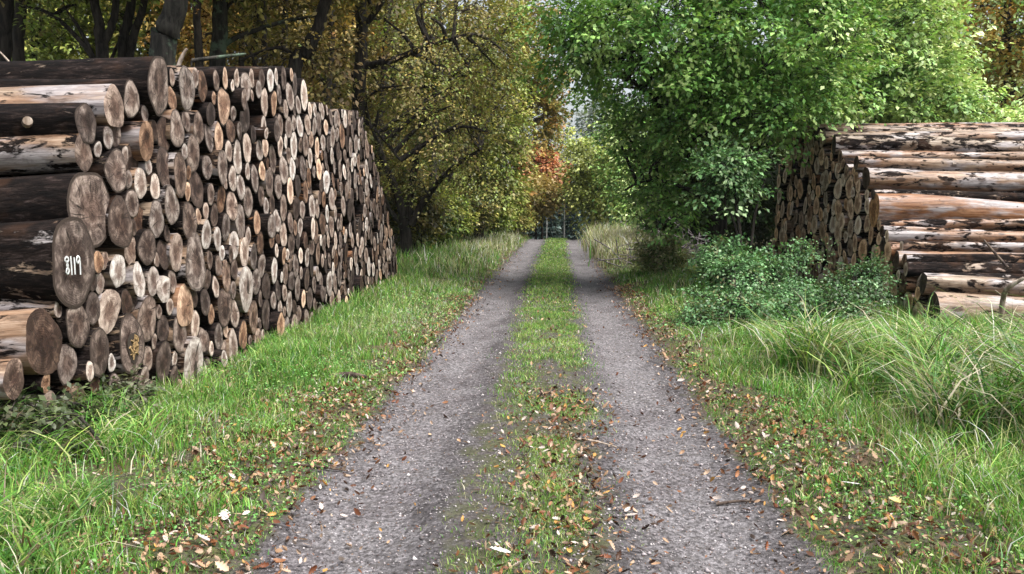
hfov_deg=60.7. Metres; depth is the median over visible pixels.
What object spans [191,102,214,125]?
log
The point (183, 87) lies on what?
log
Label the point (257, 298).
log
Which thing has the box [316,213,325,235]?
log
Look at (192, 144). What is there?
log
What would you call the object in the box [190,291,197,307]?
log
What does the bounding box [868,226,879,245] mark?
log
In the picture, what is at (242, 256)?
log
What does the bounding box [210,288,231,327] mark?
log
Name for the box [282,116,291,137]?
log
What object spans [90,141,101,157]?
log
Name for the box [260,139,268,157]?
log
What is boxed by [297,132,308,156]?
log
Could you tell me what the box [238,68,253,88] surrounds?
log
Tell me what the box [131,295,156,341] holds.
log
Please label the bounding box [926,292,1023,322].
log
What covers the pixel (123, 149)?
log
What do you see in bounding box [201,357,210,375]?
log
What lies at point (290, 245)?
log
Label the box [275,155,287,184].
log
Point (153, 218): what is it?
log
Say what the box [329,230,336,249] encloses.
log
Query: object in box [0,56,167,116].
log
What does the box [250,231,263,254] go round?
log
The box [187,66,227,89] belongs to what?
log
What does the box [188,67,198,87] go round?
log
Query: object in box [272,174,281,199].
log
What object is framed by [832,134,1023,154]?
log
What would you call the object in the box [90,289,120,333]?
log
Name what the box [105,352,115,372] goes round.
log
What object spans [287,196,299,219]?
log
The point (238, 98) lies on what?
log
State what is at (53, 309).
log
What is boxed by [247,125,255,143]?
log
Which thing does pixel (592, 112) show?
grey tree
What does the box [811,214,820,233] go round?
log
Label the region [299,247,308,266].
log
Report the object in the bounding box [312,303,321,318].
log
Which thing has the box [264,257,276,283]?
log
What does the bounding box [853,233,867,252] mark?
log
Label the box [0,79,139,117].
log
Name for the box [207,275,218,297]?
log
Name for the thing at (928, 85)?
light green tree
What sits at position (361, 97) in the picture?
forest tree
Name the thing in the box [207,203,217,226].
log
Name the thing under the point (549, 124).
forest tree
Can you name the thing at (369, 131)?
forest tree
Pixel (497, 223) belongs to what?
undergrowth bush
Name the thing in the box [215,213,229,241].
log
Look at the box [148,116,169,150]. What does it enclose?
log
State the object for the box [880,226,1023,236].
log
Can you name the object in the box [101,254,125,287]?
log
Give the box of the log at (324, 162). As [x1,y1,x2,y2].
[320,150,327,169]
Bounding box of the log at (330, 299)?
[321,291,334,309]
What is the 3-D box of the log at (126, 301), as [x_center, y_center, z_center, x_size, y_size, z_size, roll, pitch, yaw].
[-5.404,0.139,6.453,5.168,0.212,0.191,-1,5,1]
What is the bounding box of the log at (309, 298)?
[303,287,312,309]
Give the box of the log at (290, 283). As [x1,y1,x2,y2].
[286,271,294,289]
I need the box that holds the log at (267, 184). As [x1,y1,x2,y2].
[258,167,272,196]
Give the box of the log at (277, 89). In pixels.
[273,84,280,104]
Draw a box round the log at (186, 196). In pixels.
[178,181,190,201]
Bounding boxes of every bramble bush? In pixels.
[656,245,785,331]
[678,228,750,293]
[726,232,852,327]
[786,245,907,321]
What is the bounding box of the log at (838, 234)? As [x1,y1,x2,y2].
[834,219,843,244]
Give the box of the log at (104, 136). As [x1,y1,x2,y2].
[95,126,113,149]
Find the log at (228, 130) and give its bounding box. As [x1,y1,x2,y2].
[221,119,235,142]
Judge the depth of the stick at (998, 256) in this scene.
11.10 m
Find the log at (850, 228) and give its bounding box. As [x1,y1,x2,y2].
[847,219,854,237]
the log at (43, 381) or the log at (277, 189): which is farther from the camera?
the log at (277, 189)
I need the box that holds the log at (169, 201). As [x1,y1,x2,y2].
[157,184,179,224]
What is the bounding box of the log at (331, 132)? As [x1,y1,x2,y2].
[327,125,334,147]
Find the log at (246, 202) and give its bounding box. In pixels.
[237,186,252,217]
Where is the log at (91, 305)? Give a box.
[82,292,99,325]
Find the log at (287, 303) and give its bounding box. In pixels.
[281,290,291,317]
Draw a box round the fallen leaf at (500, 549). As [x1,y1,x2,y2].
[490,546,509,552]
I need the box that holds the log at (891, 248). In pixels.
[884,242,899,262]
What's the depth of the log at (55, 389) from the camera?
5.69 m
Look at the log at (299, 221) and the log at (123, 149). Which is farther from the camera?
the log at (299, 221)
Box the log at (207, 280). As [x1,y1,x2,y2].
[202,269,210,289]
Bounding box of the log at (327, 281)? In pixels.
[322,270,332,296]
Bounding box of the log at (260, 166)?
[249,160,265,180]
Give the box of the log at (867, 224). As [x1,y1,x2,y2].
[864,214,870,232]
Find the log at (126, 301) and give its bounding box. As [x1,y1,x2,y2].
[112,289,132,313]
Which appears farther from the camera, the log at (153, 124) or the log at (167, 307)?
the log at (167, 307)
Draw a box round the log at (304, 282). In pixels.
[300,267,308,290]
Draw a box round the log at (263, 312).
[257,299,269,330]
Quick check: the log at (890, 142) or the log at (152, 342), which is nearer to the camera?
the log at (152, 342)
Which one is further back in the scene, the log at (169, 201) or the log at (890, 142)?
the log at (890, 142)
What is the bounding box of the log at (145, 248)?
[133,229,155,265]
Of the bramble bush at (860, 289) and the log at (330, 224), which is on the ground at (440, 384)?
the bramble bush at (860, 289)
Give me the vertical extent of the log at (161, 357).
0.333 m
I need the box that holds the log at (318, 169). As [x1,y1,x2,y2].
[311,158,321,180]
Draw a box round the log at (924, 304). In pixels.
[912,301,927,320]
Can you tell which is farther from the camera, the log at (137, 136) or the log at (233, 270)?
the log at (233, 270)
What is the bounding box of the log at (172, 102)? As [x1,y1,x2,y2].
[166,85,176,109]
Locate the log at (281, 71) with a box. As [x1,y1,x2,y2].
[207,66,285,89]
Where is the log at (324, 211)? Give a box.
[319,204,328,223]
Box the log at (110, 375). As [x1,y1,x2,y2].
[99,373,120,398]
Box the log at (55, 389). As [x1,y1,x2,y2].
[50,383,85,406]
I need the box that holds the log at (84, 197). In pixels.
[0,172,109,247]
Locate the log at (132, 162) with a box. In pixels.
[119,144,137,169]
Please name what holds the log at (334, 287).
on the log at (330, 299)
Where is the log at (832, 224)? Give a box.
[829,216,835,232]
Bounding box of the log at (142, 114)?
[124,105,148,120]
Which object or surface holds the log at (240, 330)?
on the log
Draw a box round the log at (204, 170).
[196,155,212,179]
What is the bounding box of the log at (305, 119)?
[299,114,310,135]
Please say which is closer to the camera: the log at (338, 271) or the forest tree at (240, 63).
the log at (338, 271)
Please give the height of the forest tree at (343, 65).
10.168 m
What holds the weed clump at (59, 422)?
on the ground at (440, 384)
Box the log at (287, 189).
[282,176,292,204]
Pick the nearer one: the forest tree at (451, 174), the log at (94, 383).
the log at (94, 383)
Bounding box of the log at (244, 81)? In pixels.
[238,72,250,101]
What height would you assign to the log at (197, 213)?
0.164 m
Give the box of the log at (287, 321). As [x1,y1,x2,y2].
[283,316,289,335]
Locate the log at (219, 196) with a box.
[213,186,225,213]
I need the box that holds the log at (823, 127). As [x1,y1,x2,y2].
[815,124,1023,139]
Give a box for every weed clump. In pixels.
[0,378,119,466]
[85,363,166,417]
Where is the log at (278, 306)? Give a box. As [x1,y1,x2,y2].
[270,300,281,311]
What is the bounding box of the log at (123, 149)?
[112,145,127,163]
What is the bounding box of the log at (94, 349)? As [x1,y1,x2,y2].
[74,327,108,376]
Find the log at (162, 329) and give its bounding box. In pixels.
[154,315,168,340]
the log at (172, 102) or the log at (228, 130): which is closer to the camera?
the log at (172, 102)
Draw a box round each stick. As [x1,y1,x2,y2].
[177,48,187,64]
[190,53,245,66]
[291,462,347,471]
[574,437,616,447]
[716,500,763,505]
[983,239,1009,268]
[995,277,1023,333]
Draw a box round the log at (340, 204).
[335,195,345,216]
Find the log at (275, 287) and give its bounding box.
[270,279,280,300]
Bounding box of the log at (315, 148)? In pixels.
[311,136,318,157]
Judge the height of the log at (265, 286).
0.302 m
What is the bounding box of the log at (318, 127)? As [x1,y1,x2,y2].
[314,111,321,136]
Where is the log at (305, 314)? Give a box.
[300,309,309,324]
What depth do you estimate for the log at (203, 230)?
7.81 m
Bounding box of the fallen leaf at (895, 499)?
[889,496,901,502]
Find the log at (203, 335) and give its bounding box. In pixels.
[197,328,209,351]
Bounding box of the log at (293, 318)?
[289,313,297,327]
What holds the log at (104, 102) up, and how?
on the log at (116, 131)
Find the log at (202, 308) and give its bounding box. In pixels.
[193,289,209,315]
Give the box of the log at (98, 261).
[94,250,103,273]
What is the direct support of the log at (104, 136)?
on the log at (109, 166)
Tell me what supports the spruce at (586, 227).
on the ground at (440, 384)
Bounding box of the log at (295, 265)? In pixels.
[291,254,298,277]
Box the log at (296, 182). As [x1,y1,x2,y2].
[292,175,300,196]
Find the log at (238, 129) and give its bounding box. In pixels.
[233,121,241,140]
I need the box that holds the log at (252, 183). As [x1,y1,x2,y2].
[244,164,258,192]
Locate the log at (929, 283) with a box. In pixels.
[919,273,1023,296]
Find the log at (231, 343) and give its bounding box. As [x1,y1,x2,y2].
[223,328,237,360]
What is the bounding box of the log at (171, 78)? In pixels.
[167,68,174,86]
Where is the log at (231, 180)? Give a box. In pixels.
[225,165,236,191]
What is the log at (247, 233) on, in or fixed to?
on the log at (252, 260)
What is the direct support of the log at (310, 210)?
on the log at (309, 225)
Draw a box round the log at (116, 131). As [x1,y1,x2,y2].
[110,127,120,146]
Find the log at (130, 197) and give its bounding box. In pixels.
[109,189,138,217]
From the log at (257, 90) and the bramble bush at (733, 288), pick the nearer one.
the log at (257, 90)
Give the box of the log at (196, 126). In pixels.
[184,111,203,143]
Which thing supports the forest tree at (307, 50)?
on the ground at (440, 384)
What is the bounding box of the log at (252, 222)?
[245,210,260,234]
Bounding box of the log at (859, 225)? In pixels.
[854,214,868,234]
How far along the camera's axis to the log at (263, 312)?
9.52 m
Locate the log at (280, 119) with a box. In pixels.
[275,113,282,135]
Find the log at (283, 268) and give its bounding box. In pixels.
[277,262,287,284]
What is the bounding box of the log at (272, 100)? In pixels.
[266,90,276,116]
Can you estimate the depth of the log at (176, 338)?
7.24 m
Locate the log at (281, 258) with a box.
[276,246,285,264]
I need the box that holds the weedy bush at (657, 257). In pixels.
[625,224,696,274]
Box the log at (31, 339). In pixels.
[0,308,61,374]
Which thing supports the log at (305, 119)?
on the log at (305, 148)
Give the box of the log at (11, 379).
[0,358,23,399]
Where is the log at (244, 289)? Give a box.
[234,266,252,311]
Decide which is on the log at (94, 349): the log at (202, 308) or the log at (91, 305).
the log at (91, 305)
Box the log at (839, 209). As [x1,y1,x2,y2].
[834,199,847,221]
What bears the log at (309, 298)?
on the log at (305, 314)
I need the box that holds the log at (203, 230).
[196,219,210,248]
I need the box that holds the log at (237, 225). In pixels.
[230,204,244,238]
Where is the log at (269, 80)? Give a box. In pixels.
[252,68,273,92]
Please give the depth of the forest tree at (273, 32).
20.74 m
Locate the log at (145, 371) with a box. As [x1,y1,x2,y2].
[138,365,148,385]
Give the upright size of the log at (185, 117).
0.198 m
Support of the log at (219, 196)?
on the log at (223, 223)
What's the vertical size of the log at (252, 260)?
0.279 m
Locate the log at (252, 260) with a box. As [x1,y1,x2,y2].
[247,243,256,269]
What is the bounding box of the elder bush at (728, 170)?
[667,125,791,285]
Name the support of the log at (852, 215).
on the log at (850, 228)
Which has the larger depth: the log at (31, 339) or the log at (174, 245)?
the log at (174, 245)
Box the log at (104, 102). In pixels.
[0,84,123,127]
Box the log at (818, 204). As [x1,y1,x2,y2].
[813,196,824,214]
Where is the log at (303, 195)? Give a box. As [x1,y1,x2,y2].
[298,180,307,202]
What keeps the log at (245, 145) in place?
on the log at (245, 173)
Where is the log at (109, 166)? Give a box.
[0,148,126,192]
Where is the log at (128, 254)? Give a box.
[94,236,135,264]
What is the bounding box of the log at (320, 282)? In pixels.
[316,271,322,284]
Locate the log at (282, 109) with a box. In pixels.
[276,99,287,118]
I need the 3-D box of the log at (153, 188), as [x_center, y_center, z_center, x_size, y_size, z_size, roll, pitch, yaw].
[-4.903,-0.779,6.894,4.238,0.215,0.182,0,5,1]
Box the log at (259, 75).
[252,69,264,87]
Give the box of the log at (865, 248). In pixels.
[858,238,871,260]
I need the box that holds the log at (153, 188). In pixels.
[138,173,159,199]
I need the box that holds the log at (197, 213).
[194,208,200,224]
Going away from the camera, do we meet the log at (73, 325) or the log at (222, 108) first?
the log at (73, 325)
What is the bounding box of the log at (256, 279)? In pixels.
[250,268,260,294]
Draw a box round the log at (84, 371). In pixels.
[70,360,93,381]
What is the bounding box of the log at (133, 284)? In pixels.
[104,262,144,297]
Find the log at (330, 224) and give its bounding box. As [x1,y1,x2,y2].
[327,215,333,237]
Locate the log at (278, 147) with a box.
[268,135,282,157]
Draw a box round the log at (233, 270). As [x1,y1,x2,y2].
[229,258,237,280]
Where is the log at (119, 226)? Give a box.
[97,195,132,247]
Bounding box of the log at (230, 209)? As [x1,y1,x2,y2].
[222,191,237,220]
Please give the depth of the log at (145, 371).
6.67 m
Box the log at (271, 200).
[267,194,274,212]
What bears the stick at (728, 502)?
on the ground at (440, 384)
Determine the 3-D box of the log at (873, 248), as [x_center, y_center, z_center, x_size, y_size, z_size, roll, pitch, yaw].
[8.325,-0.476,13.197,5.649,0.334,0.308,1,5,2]
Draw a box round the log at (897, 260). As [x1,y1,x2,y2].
[893,251,1023,270]
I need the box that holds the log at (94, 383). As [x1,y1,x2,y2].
[70,377,99,394]
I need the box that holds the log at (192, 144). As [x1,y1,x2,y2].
[183,134,199,172]
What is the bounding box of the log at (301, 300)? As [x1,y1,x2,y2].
[296,289,305,308]
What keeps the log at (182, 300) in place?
on the log at (176, 338)
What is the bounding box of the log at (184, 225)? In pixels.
[168,201,196,238]
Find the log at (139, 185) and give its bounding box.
[129,168,146,198]
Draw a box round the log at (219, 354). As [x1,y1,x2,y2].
[203,349,227,367]
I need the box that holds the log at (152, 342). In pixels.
[145,333,156,349]
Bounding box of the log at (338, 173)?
[334,159,341,181]
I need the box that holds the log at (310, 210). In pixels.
[304,194,315,217]
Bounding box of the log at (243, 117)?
[234,103,249,132]
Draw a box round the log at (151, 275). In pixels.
[141,266,158,295]
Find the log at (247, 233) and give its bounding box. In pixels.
[244,226,250,244]
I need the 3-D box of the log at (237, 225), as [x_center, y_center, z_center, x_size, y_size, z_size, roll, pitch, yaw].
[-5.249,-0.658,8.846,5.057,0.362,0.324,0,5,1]
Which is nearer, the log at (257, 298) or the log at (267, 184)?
the log at (257, 298)
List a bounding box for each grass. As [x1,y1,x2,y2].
[0,221,1023,573]
[0,231,1023,573]
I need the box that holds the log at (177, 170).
[168,152,186,197]
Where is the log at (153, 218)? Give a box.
[139,200,163,237]
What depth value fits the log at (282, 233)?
10.21 m
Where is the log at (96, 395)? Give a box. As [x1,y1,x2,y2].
[87,388,106,411]
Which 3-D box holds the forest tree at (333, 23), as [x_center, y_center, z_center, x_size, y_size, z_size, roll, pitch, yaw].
[-4.739,-5.640,23.904,3.268,10.308,3.892,0,5,2]
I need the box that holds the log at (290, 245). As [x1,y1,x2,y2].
[285,233,294,257]
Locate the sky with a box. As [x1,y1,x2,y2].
[73,0,1023,208]
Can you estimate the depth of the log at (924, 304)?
11.60 m
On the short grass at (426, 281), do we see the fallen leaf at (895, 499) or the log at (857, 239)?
the fallen leaf at (895, 499)
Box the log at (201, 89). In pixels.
[194,70,207,101]
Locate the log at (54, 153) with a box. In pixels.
[0,133,92,174]
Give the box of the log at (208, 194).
[203,183,213,205]
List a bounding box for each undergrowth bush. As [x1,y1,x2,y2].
[382,182,454,250]
[423,183,485,246]
[441,180,502,241]
[473,195,522,238]
[499,203,540,236]
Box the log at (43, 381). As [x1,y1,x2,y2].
[22,374,49,393]
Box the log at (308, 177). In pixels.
[306,167,310,189]
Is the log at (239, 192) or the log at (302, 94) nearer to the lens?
the log at (239, 192)
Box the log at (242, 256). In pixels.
[236,237,248,265]
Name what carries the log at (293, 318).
on the ground at (440, 384)
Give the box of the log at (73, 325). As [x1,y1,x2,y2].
[53,306,89,347]
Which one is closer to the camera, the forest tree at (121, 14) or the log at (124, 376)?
the log at (124, 376)
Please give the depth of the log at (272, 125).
9.66 m
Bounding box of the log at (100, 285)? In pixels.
[94,273,104,294]
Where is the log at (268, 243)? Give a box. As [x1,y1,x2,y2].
[263,238,273,248]
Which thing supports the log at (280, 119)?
on the log at (278, 147)
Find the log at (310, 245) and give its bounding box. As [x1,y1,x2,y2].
[307,240,313,255]
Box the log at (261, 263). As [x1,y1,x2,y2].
[256,254,265,277]
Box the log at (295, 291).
[291,275,299,301]
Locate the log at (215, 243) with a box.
[203,227,220,250]
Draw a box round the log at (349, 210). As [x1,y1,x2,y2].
[342,199,352,221]
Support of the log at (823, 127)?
on the logs at (364, 253)
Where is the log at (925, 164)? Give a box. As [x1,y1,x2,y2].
[853,156,1023,171]
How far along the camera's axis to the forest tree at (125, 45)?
15.45 m
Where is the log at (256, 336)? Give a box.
[251,328,260,346]
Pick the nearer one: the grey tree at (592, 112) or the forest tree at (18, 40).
the forest tree at (18, 40)
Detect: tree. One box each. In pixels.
[0,0,106,60]
[11,0,118,60]
[12,0,101,60]
[12,0,211,59]
[26,0,150,60]
[68,0,208,63]
[83,0,247,57]
[133,0,269,66]
[148,0,246,65]
[150,0,254,66]
[188,0,334,65]
[205,0,307,70]
[228,6,290,65]
[234,0,338,78]
[239,0,341,65]
[240,0,409,108]
[247,0,382,109]
[270,0,548,188]
[296,2,391,107]
[307,0,416,145]
[318,0,399,108]
[333,0,551,256]
[335,0,458,160]
[353,1,441,183]
[369,68,494,239]
[370,0,434,246]
[372,133,433,250]
[415,0,494,245]
[424,0,546,240]
[443,2,505,236]
[493,0,916,274]
[500,0,576,219]
[505,135,574,238]
[518,167,575,238]
[543,124,633,237]
[563,100,627,224]
[580,97,666,234]
[625,173,760,245]
[634,44,772,249]
[654,100,806,253]
[753,86,878,194]
[756,0,1023,122]
[828,17,982,122]
[914,0,1023,121]
[960,35,1023,121]
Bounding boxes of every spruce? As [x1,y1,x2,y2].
[522,215,540,238]
[534,211,562,239]
[556,170,581,237]
[559,199,583,239]
[578,199,590,234]
[585,72,620,226]
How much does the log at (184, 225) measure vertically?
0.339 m
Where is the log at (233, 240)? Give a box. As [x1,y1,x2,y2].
[221,231,238,258]
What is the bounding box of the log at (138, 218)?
[131,206,142,231]
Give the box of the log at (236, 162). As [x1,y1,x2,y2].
[227,138,241,174]
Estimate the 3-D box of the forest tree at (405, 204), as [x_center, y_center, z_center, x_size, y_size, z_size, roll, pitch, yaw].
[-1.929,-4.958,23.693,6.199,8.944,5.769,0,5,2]
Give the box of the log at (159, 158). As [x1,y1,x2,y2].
[150,146,169,186]
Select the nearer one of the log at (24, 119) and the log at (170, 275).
the log at (24, 119)
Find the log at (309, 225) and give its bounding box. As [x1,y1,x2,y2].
[302,216,314,240]
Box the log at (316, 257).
[312,242,319,265]
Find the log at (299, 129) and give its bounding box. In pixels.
[295,115,302,136]
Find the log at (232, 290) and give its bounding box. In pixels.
[229,281,235,299]
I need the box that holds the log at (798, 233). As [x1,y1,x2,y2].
[795,224,800,241]
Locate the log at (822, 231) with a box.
[819,221,824,241]
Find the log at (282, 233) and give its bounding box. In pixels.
[277,223,286,245]
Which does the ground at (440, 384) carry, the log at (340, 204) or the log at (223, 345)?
the log at (223, 345)
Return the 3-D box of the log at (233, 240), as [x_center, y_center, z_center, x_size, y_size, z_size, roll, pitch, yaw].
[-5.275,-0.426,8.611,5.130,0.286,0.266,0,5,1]
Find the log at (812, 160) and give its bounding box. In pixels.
[810,147,817,164]
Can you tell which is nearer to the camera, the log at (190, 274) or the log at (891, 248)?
the log at (190, 274)
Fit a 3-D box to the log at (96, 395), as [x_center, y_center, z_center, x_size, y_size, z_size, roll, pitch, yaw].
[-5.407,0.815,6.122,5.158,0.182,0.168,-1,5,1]
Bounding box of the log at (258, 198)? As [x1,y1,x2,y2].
[252,186,263,206]
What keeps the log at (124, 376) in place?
on the log
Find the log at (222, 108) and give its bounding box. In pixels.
[213,87,229,126]
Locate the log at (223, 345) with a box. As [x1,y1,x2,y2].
[221,340,225,350]
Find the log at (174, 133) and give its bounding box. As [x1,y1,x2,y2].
[161,109,183,146]
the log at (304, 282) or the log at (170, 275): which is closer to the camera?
the log at (170, 275)
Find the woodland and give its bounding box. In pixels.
[25,0,1023,237]
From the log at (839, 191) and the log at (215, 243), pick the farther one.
the log at (839, 191)
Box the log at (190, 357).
[176,336,202,384]
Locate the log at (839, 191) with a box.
[834,177,846,199]
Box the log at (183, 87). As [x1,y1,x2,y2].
[167,65,194,110]
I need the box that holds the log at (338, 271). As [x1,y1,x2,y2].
[334,261,341,286]
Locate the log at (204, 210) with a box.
[199,202,208,218]
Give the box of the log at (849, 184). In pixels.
[845,174,854,198]
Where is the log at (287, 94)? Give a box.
[281,82,294,110]
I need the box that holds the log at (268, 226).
[259,213,275,238]
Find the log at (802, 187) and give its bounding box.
[797,178,808,199]
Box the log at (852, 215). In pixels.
[847,197,865,219]
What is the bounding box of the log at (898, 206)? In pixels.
[869,193,1023,226]
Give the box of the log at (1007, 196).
[871,189,1023,201]
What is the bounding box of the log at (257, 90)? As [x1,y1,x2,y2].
[252,80,261,98]
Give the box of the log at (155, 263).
[148,252,158,266]
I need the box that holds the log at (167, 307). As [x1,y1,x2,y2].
[156,298,173,315]
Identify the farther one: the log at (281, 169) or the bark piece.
the log at (281, 169)
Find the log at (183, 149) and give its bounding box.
[167,143,187,159]
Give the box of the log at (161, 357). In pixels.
[149,340,170,382]
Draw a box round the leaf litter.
[0,250,1023,573]
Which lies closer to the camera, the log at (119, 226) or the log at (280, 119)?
the log at (119, 226)
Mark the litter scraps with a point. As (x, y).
(493, 468)
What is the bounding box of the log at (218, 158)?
[199,150,226,185]
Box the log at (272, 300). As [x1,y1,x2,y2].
[268,291,275,309]
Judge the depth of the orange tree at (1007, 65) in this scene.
26.71 m
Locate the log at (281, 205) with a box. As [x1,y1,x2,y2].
[275,194,286,222]
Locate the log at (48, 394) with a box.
[0,390,56,411]
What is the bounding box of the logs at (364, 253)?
[156,67,1023,392]
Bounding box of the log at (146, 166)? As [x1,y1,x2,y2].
[138,160,151,174]
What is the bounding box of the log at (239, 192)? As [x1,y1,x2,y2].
[234,174,244,200]
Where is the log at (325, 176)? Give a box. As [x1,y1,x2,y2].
[321,170,329,193]
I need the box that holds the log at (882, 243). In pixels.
[880,236,885,251]
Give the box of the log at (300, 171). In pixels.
[295,155,305,181]
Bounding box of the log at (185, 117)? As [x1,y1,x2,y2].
[178,111,189,132]
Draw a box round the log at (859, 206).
[854,193,866,214]
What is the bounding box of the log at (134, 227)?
[132,219,136,235]
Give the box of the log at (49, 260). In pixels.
[0,216,94,308]
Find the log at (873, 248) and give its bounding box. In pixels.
[871,243,879,261]
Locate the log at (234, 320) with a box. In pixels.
[228,300,239,327]
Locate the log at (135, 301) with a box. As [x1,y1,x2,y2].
[131,297,137,311]
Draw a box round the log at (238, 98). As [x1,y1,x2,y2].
[227,88,246,110]
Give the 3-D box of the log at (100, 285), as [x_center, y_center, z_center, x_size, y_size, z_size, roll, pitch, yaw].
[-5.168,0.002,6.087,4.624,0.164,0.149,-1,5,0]
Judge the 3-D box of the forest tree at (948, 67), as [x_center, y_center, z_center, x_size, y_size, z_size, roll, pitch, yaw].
[13.833,-5.799,32.098,6.664,9.026,4.839,0,5,2]
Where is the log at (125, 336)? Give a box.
[106,313,144,374]
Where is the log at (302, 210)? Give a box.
[298,200,304,219]
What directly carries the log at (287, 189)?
on the log at (288, 221)
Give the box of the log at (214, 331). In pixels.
[199,322,222,348]
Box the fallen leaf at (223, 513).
[219,509,230,519]
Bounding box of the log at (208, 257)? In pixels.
[203,250,212,269]
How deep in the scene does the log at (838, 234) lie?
14.94 m
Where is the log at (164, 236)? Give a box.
[155,224,169,241]
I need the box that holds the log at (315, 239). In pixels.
[313,218,317,244]
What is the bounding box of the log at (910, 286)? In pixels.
[899,273,918,291]
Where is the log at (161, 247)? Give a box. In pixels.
[155,240,168,269]
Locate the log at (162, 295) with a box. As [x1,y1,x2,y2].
[152,276,169,302]
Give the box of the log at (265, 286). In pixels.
[260,273,269,299]
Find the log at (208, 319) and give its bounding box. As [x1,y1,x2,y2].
[199,303,214,324]
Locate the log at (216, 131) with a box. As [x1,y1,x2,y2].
[209,121,222,149]
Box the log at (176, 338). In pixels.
[166,317,186,352]
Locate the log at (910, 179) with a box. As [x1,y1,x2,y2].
[862,167,1023,191]
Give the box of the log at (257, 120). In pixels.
[250,115,265,126]
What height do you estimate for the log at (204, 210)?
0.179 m
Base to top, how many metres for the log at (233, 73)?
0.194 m
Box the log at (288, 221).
[284,212,292,233]
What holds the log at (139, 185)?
on the log at (138, 218)
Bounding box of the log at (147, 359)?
[142,346,152,370]
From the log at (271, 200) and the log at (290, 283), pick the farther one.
the log at (290, 283)
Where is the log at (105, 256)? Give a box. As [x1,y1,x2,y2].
[101,252,108,269]
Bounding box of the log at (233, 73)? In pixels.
[226,68,238,87]
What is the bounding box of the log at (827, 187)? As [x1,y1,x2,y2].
[823,169,834,191]
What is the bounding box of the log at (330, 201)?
[325,187,334,210]
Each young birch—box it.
[546,178,561,238]
[559,179,572,237]
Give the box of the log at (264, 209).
[253,196,268,213]
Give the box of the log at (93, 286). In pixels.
[89,275,96,291]
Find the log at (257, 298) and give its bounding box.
[252,289,261,307]
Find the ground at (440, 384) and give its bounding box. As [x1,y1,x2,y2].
[0,214,1023,573]
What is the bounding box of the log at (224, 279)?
[215,260,230,292]
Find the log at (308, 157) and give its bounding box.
[304,147,311,169]
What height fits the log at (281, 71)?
0.276 m
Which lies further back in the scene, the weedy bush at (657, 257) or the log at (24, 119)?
the weedy bush at (657, 257)
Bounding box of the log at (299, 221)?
[296,218,302,236]
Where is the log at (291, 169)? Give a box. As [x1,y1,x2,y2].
[287,157,295,179]
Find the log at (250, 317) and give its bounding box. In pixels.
[239,300,257,334]
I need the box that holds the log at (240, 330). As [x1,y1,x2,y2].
[233,319,246,349]
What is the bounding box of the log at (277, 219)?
[273,209,280,232]
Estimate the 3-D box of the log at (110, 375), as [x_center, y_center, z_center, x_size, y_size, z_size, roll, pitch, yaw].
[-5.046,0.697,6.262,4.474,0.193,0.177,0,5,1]
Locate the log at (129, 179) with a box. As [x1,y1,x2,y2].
[125,169,132,188]
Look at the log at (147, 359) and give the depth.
6.79 m
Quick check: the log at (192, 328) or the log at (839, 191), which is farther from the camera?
the log at (839, 191)
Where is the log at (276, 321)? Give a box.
[268,311,284,336]
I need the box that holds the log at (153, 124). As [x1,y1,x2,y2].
[148,120,157,140]
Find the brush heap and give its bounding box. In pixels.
[594,210,732,268]
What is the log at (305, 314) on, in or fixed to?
on the ground at (440, 384)
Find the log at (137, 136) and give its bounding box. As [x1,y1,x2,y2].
[120,121,153,160]
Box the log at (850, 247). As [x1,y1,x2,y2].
[847,238,853,256]
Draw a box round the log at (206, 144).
[199,124,213,152]
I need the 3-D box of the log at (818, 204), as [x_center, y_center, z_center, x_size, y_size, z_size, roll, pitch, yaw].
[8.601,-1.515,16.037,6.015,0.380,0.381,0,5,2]
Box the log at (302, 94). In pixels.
[296,78,307,111]
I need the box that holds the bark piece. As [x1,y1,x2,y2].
[328,372,366,378]
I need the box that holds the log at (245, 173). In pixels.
[241,162,249,180]
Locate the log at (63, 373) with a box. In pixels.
[50,344,76,385]
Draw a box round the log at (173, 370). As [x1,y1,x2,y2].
[167,365,177,384]
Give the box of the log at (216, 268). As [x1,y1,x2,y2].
[210,255,221,275]
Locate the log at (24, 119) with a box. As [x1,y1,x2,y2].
[0,102,95,143]
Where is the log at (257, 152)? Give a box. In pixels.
[251,139,262,160]
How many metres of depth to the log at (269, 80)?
9.61 m
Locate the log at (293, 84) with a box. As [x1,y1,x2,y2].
[289,72,296,96]
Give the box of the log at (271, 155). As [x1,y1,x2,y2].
[267,144,275,173]
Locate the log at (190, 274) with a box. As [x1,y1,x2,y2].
[175,232,205,290]
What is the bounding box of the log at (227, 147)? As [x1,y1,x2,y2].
[222,140,231,162]
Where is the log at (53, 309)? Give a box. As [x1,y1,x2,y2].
[0,299,61,317]
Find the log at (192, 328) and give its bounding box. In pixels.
[186,310,199,336]
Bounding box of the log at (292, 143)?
[287,131,296,160]
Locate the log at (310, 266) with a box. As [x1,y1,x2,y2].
[308,256,312,276]
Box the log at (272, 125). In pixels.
[265,118,279,141]
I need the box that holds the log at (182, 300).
[166,284,192,325]
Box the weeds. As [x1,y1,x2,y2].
[0,284,1023,573]
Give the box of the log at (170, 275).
[157,270,176,293]
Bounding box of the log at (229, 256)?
[223,245,233,262]
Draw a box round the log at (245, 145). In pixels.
[239,132,251,162]
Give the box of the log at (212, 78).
[197,69,218,91]
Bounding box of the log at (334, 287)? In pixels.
[332,272,336,294]
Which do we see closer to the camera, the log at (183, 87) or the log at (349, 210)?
the log at (183, 87)
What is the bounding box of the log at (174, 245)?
[165,233,182,271]
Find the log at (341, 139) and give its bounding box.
[337,122,344,148]
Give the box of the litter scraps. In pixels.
[177,294,819,573]
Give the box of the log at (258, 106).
[247,87,267,117]
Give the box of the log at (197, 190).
[188,171,203,208]
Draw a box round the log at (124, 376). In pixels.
[117,372,139,392]

